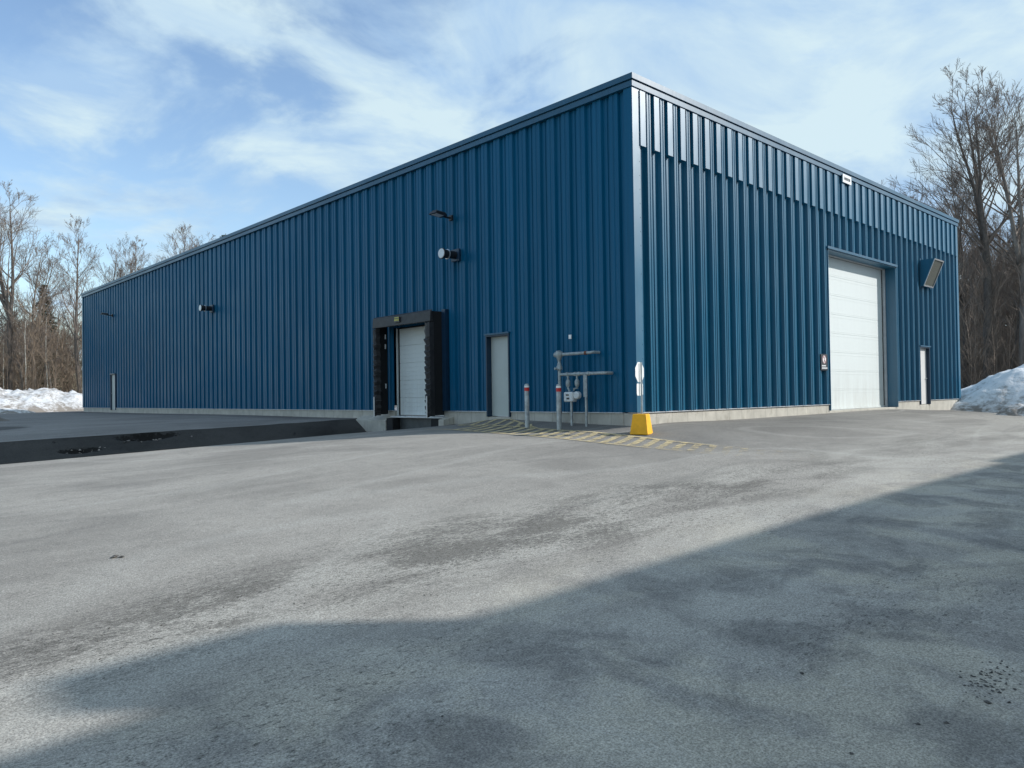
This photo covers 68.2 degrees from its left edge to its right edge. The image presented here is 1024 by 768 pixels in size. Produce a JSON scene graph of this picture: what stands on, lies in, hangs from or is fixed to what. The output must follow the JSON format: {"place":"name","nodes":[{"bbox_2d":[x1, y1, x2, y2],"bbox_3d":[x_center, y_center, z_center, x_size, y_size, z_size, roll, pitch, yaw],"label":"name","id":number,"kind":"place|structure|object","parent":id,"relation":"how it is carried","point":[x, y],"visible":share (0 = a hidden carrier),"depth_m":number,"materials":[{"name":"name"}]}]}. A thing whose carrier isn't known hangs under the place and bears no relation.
{"place":"outdoors","nodes":[
{"label":"outdoors","id":0,"kind":"place"},
{"bbox_2d":[0,405,396,441],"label":"lot","id":1,"kind":"structure","parent":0,"point":[35,426],"depth_m":24.72,"materials":[{"name":"grey asphalt"}]},
{"bbox_2d":[0,408,35,413],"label":"snow bank","id":2,"kind":"structure","parent":1,"relation":"on","point":[6,410],"depth_m":53.98,"materials":[{"name":"white snow"}]},
{"bbox_2d":[80,72,960,433],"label":"warehouse","id":3,"kind":"structure","parent":1,"relation":"on","point":[700,262],"depth_m":21.39,"materials":[{"name":"blue metal"}]},
{"bbox_2d":[110,373,116,409],"bbox_3d":[-23.283,0.449,44.325,0.295,2.140,1.030,0,-1,-43],"label":"door","id":4,"kind":"structure","parent":3,"relation":"in","point":[113,376],"depth_m":44.41,"materials":[{"name":"grey paint"}]},
{"bbox_2d":[199,304,213,312],"bbox_3d":[-13.442,-3.328,33.248,0.551,0.340,0.340,0,-1,-43],"label":"wall vent","id":5,"kind":"object","parent":3,"relation":"attached to","point":[210,308],"depth_m":33.18,"materials":[{"name":"metal"}]},
{"bbox_2d":[396,325,443,415],"bbox_3d":[-2.681,-0.377,22.442,0.130,2.719,2.416,0,-1,-43],"label":"dock door","id":6,"kind":"structure","parent":3,"relation":"in","point":[410,344],"depth_m":22.87,"materials":[{"name":"white metal"}]},
{"bbox_2d":[429,210,452,220],"bbox_3d":[-1.946,-4.658,20.907,0.646,0.214,0.340,0,-1,-43],"label":"floodlight","id":7,"kind":"object","parent":3,"relation":"attached to","point":[438,213],"visible":1,"depth_m":20.81,"materials":[{"name":"grey metal"}]},
{"bbox_2d":[438,248,460,261],"bbox_3d":[-1.731,-3.556,20.748,0.551,0.340,0.340,0,-1,-43],"label":"wall vent","id":8,"kind":"object","parent":3,"relation":"attached to","point":[454,255],"depth_m":20.69,"materials":[{"name":"metal"}]},
{"bbox_2d":[484,332,510,416],"bbox_3d":[-0.298,-0.240,19.792,0.295,2.190,0.960,0,-1,-43],"label":"door","id":9,"kind":"structure","parent":3,"relation":"in","point":[498,400],"depth_m":19.92,"materials":[{"name":"grey paint"}]},
{"bbox_2d":[553,350,612,426],"bbox_3d":[1.609,0.104,17.320,1.556,1.819,0.322,-2,-1,42],"label":"gas meter","id":10,"kind":"object","parent":3,"relation":"attached to","point":[571,397],"visible":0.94,"depth_m":17.33,"materials":[{"name":"grey paint"}]},
{"bbox_2d":[820,354,827,369],"bbox_3d":[9.335,-0.650,22.626,0.440,0.480,0.030,0,-1,-43],"label":"prohibition sign","id":11,"kind":"object","parent":3,"relation":"attached to","point":[823,362],"visible":1,"depth_m":22.58,"materials":[{"name":"white paint"}]},
{"bbox_2d":[842,174,850,184],"bbox_3d":[10.566,-6.452,23.864,0.620,0.260,0.034,0,-1,-43],"label":"fascia sign","id":12,"kind":"object","parent":3,"relation":"attached to","point":[846,179],"visible":1,"depth_m":23.82,"materials":[{"name":"white plastic"}]},
{"bbox_2d":[828,254,887,409],"bbox_3d":[11.311,-1.630,25.094,5.324,4.893,0.150,0,-1,-43],"label":"overhead door","id":13,"kind":"structure","parent":3,"relation":"in","point":[857,291],"depth_m":25.40,"materials":[{"name":"white metal"}]},
{"bbox_2d":[919,345,930,404],"bbox_3d":[15.499,-0.335,28.568,1.100,2.210,0.295,0,-1,-43],"label":"door","id":14,"kind":"structure","parent":3,"relation":"in","point":[924,350],"depth_m":28.80,"materials":[{"name":"paint"}]},
{"bbox_2d":[919,258,943,289],"bbox_3d":[15.829,-4.162,28.474,1.120,1.080,0.519,0,-1,-43],"label":"intake hood","id":15,"kind":"object","parent":3,"relation":"attached to","point":[929,269],"visible":1,"depth_m":28.28,"materials":[{"name":"metal"}]},
{"bbox_2d":[0,419,453,464],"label":"loading ramp","id":16,"kind":"structure","parent":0,"point":[33,450],"depth_m":19.81,"materials":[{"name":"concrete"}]},
{"bbox_2d":[66,435,192,453],"bbox_3d":[-9.786,1.540,19.376,0.441,0.392,3.091,-2,-1,41],"label":"rubble","id":17,"kind":"object","parent":16,"relation":"on","point":[124,442],"visible":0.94,"depth_m":19.44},
{"bbox_2d":[11,407,877,441],"bbox_3d":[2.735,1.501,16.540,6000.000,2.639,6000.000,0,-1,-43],"label":"ground","id":18,"kind":"structure","parent":0,"point":[425,415],"depth_m":55.76,"materials":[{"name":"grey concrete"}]},
{"bbox_2d":[0,333,15,388],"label":"birch tree","id":19,"kind":"object","parent":18,"relation":"on","point":[3,367],"visible":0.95,"depth_m":64.17,"materials":[{"name":"brown plant"}]},
{"bbox_2d":[0,303,27,370],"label":"bare tree","id":20,"kind":"object","parent":18,"relation":"on","point":[15,339],"visible":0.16,"depth_m":73.14,"materials":[{"name":"brown plant"}]},
{"bbox_2d":[0,291,29,388],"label":"bare tree","id":21,"kind":"object","parent":18,"relation":"on","point":[16,340],"visible":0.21,"depth_m":70.51,"materials":[{"name":"brown plant"}]},
{"bbox_2d":[11,311,33,389],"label":"birch tree","id":22,"kind":"object","parent":18,"relation":"on","point":[25,345],"visible":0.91,"depth_m":63.86,"materials":[{"name":"brown plant"}]},
{"bbox_2d":[0,179,51,389],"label":"bare tree","id":23,"kind":"object","parent":18,"relation":"on","point":[4,297],"visible":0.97,"depth_m":66.10,"materials":[{"name":"brown plant"}]},
{"bbox_2d":[17,298,42,381],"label":"bare tree","id":24,"kind":"object","parent":18,"relation":"on","point":[28,324],"visible":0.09,"depth_m":80.25,"materials":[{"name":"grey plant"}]},
{"bbox_2d":[0,310,67,389],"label":"bare tree","id":25,"kind":"object","parent":18,"relation":"on","point":[16,347],"visible":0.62,"depth_m":66.52,"materials":[{"name":"brown plant"}]},
{"bbox_2d":[0,277,81,392],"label":"brush","id":26,"kind":"object","parent":18,"relation":"on","point":[70,376],"visible":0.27,"depth_m":66.07,"materials":[{"name":"brown plant"}]},
{"bbox_2d":[0,387,83,411],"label":"snow bank","id":27,"kind":"structure","parent":18,"relation":"on","point":[46,400],"depth_m":58.11,"materials":[{"name":"white snow"}]},
{"bbox_2d":[2,230,81,389],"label":"bare tree","id":28,"kind":"object","parent":18,"relation":"on","point":[36,279],"visible":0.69,"depth_m":69.86,"materials":[{"name":"brown plant"}]},
{"bbox_2d":[17,284,67,388],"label":"spruce tree","id":29,"kind":"object","parent":18,"relation":"on","point":[49,321],"visible":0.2,"depth_m":71.97,"materials":[{"name":"green plant"}]},
{"bbox_2d":[23,293,62,386],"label":"bare tree","id":30,"kind":"object","parent":18,"relation":"on","point":[46,334],"visible":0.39,"depth_m":71.17,"materials":[{"name":"brown plant"}]},
{"bbox_2d":[36,307,60,387],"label":"birch tree","id":31,"kind":"object","parent":18,"relation":"on","point":[46,340],"visible":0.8,"depth_m":65.05,"materials":[{"name":"brown plant"}]},
{"bbox_2d":[37,323,61,387],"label":"bare tree","id":32,"kind":"object","parent":18,"relation":"on","point":[47,354],"visible":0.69,"depth_m":65.21,"materials":[{"name":"brown plant"}]},
{"bbox_2d":[30,308,73,372],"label":"bare tree","id":33,"kind":"object","parent":18,"relation":"on","point":[59,337],"visible":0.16,"depth_m":78.61,"materials":[{"name":"brown plant"}]},
{"bbox_2d":[36,298,72,374],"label":"bare tree","id":34,"kind":"object","parent":18,"relation":"on","point":[59,340],"visible":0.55,"depth_m":70.57,"materials":[{"name":"brown plant"}]},
{"bbox_2d":[55,302,81,372],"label":"bare tree","id":35,"kind":"object","parent":18,"relation":"on","point":[79,305],"visible":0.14,"depth_m":92.20,"materials":[{"name":"brown plant"}]},
{"bbox_2d":[57,314,81,372],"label":"bare tree","id":36,"kind":"object","parent":18,"relation":"on","point":[72,329],"visible":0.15,"depth_m":89.09,"materials":[{"name":"brown plant"}]},
{"bbox_2d":[38,215,112,392],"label":"bare tree","id":37,"kind":"object","parent":18,"relation":"on","point":[76,325],"visible":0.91,"depth_m":65.96,"materials":[{"name":"brown plant"}]},
{"bbox_2d":[75,234,147,290],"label":"bare tree","id":38,"kind":"object","parent":18,"relation":"on","point":[121,273],"visible":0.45,"depth_m":73.35,"materials":[{"name":"brown plant"}]},
{"bbox_2d":[116,239,149,278],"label":"bare tree","id":39,"kind":"object","parent":18,"relation":"on","point":[135,261],"visible":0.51,"depth_m":73.39,"materials":[{"name":"brown plant"}]},
{"bbox_2d":[145,222,215,265],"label":"bare tree","id":40,"kind":"object","parent":18,"relation":"on","point":[172,239],"visible":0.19,"depth_m":77.76,"materials":[{"name":"brown plant"}]},
{"bbox_2d":[174,224,199,254],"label":"bare tree","id":41,"kind":"object","parent":18,"relation":"on","point":[193,245],"visible":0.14,"depth_m":78.63,"materials":[{"name":"brown plant"}]},
{"bbox_2d":[881,179,929,205],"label":"bare tree","id":42,"kind":"object","parent":18,"relation":"on","point":[900,191],"visible":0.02,"depth_m":66.01,"materials":[{"name":"brown plant"}]},
{"bbox_2d":[916,188,936,205],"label":"bare tree","id":43,"kind":"object","parent":18,"relation":"on","point":[925,196],"visible":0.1,"depth_m":60.77,"materials":[{"name":"brown plant"}]},
{"bbox_2d":[886,59,1023,378],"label":"bare tree","id":44,"kind":"object","parent":18,"relation":"on","point":[977,189],"visible":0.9,"depth_m":43.52,"materials":[{"name":"brown plant"}]},
{"bbox_2d":[910,183,1008,387],"bbox_3d":[27.161,-5.703,47.578,6.268,14.301,6.278,-1,-1,18],"label":"bare tree","id":45,"kind":"object","parent":18,"relation":"on","point":[965,385],"visible":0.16,"depth_m":47.11,"materials":[{"name":"brown plant"}]},
{"bbox_2d":[943,171,991,315],"bbox_3d":[26.188,-5.506,45.364,4.760,13.946,5.567,-1,-1,4],"label":"bare tree","id":46,"kind":"object","parent":18,"relation":"on","point":[959,241],"visible":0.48,"depth_m":44.29,"materials":[{"name":"brown plant"}]},
{"bbox_2d":[912,66,1023,365],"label":"bare tree","id":47,"kind":"object","parent":18,"relation":"on","point":[1017,248],"visible":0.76,"depth_m":42.92,"materials":[{"name":"brown plant"}]},
{"bbox_2d":[958,254,982,356],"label":"bare tree","id":48,"kind":"object","parent":18,"relation":"on","point":[970,293],"visible":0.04,"depth_m":52.88,"materials":[{"name":"brown plant"}]},
{"bbox_2d":[936,163,1005,387],"bbox_3d":[31.454,-6.821,52.208,6.554,16.418,5.604,-1,-1,-18],"label":"bare tree","id":49,"kind":"object","parent":18,"relation":"on","point":[962,229],"visible":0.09,"depth_m":51.40,"materials":[{"name":"brown plant"}]},
{"bbox_2d":[951,364,1023,412],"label":"snow pile","id":50,"kind":"object","parent":18,"relation":"on","point":[997,392],"visible":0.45,"depth_m":30.15,"materials":[{"name":"white snow"}]},
{"bbox_2d":[961,230,1015,332],"bbox_3d":[31.587,-4.652,50.147,3.650,12.119,5.149,-1,-1,-7],"label":"bare tree","id":51,"kind":"object","parent":18,"relation":"on","point":[982,288],"visible":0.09,"depth_m":50.46,"materials":[{"name":"brown plant"}]},
{"bbox_2d":[958,246,1023,388],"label":"brush","id":52,"kind":"object","parent":18,"relation":"on","point":[975,373],"visible":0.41,"depth_m":43.27,"materials":[{"name":"brown plant"}]},
{"bbox_2d":[971,208,1014,332],"bbox_3d":[36.073,-5.933,56.611,5.653,14.502,4.995,-1,-1,34],"label":"bare tree","id":53,"kind":"object","parent":18,"relation":"on","point":[994,217],"visible":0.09,"depth_m":56.44,"materials":[{"name":"brown plant"}]},
{"bbox_2d":[970,218,1020,359],"bbox_3d":[34.385,-5.065,50.447,7.520,12.923,5.994,-1,-1,22],"label":"bare tree","id":54,"kind":"object","parent":18,"relation":"on","point":[1000,266],"visible":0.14,"depth_m":51.10,"materials":[{"name":"brown plant"}]},
{"bbox_2d":[974,224,1022,368],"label":"bare tree","id":55,"kind":"object","parent":18,"relation":"on","point":[1016,339],"visible":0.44,"depth_m":43.92,"materials":[{"name":"brown plant"}]},
{"bbox_2d":[978,230,1019,364],"bbox_3d":[34.956,-4.790,52.500,5.312,12.098,5.302,-2,-1,45],"label":"bare tree","id":56,"kind":"object","parent":18,"relation":"on","point":[1004,277],"visible":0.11,"depth_m":53.02,"materials":[{"name":"brown plant"}]},
{"bbox_2d":[982,202,1023,318],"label":"bare tree","id":57,"kind":"object","parent":18,"relation":"on","point":[1016,311],"visible":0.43,"depth_m":44.15,"materials":[{"name":"brown plant"}]},
{"bbox_2d":[998,222,1019,358],"bbox_3d":[38.053,-5.575,56.110,5.411,13.838,4.828,-1,-1,-8],"label":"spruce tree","id":58,"kind":"object","parent":18,"relation":"on","point":[1019,297],"visible":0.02,"depth_m":56.47,"materials":[{"name":"green plant"}]},
{"bbox_2d":[0,409,1023,767],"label":"parking lot","id":59,"kind":"structure","parent":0,"point":[870,589],"depth_m":5.09,"materials":[{"name":"grey asphalt"}]},
{"bbox_2d":[12,471,1022,753],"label":"asphalt crumbs","id":60,"kind":"object","parent":59,"relation":"on","point":[800,673],"visible":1,"depth_m":3.82,"materials":[{"name":"black asphalt"}]},
{"bbox_2d":[524,384,529,427],"bbox_3d":[0.351,0.557,17.650,0.113,1.135,0.115,0,-1,-43],"label":"bollard","id":61,"kind":"object","parent":59,"relation":"on","point":[526,395],"visible":0.93,"depth_m":17.61,"materials":[{"name":"metal"}]},
{"bbox_2d":[556,384,561,429],"bbox_3d":[1.048,0.563,16.905,0.113,1.135,0.115,0,-1,-43],"label":"bollard","id":62,"kind":"object","parent":59,"relation":"on","point":[558,405],"visible":0.91,"depth_m":16.86,"materials":[{"name":"metal"}]},
{"bbox_2d":[448,419,745,449],"bbox_3d":[1.830,1.049,15.575,2.471,0.472,10.240,0,-1,-43],"label":"yellow marking","id":63,"kind":"object","parent":59,"relation":"on","point":[629,436],"visible":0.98,"depth_m":15.96,"materials":[{"name":"yellow paint"}]},
{"bbox_2d":[630,362,652,434],"bbox_3d":[2.677,0.293,15.677,0.383,1.493,0.413,-1,-1,27],"label":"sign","id":64,"kind":"object","parent":59,"relation":"on","point":[641,424],"visible":1,"depth_m":15.56,"materials":[{"name":"yellow concrete"}]},
{"bbox_2d":[994,403,1023,415],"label":"snow pile","id":65,"kind":"object","parent":59,"relation":"on","point":[1015,410],"visible":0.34,"depth_m":26.42,"materials":[{"name":"white snow"}]},
{"bbox_2d":[0,0,1023,389],"label":"sky","id":66,"kind":"structure","parent":0,"point":[145,119],"materials":[{"name":"blue"}]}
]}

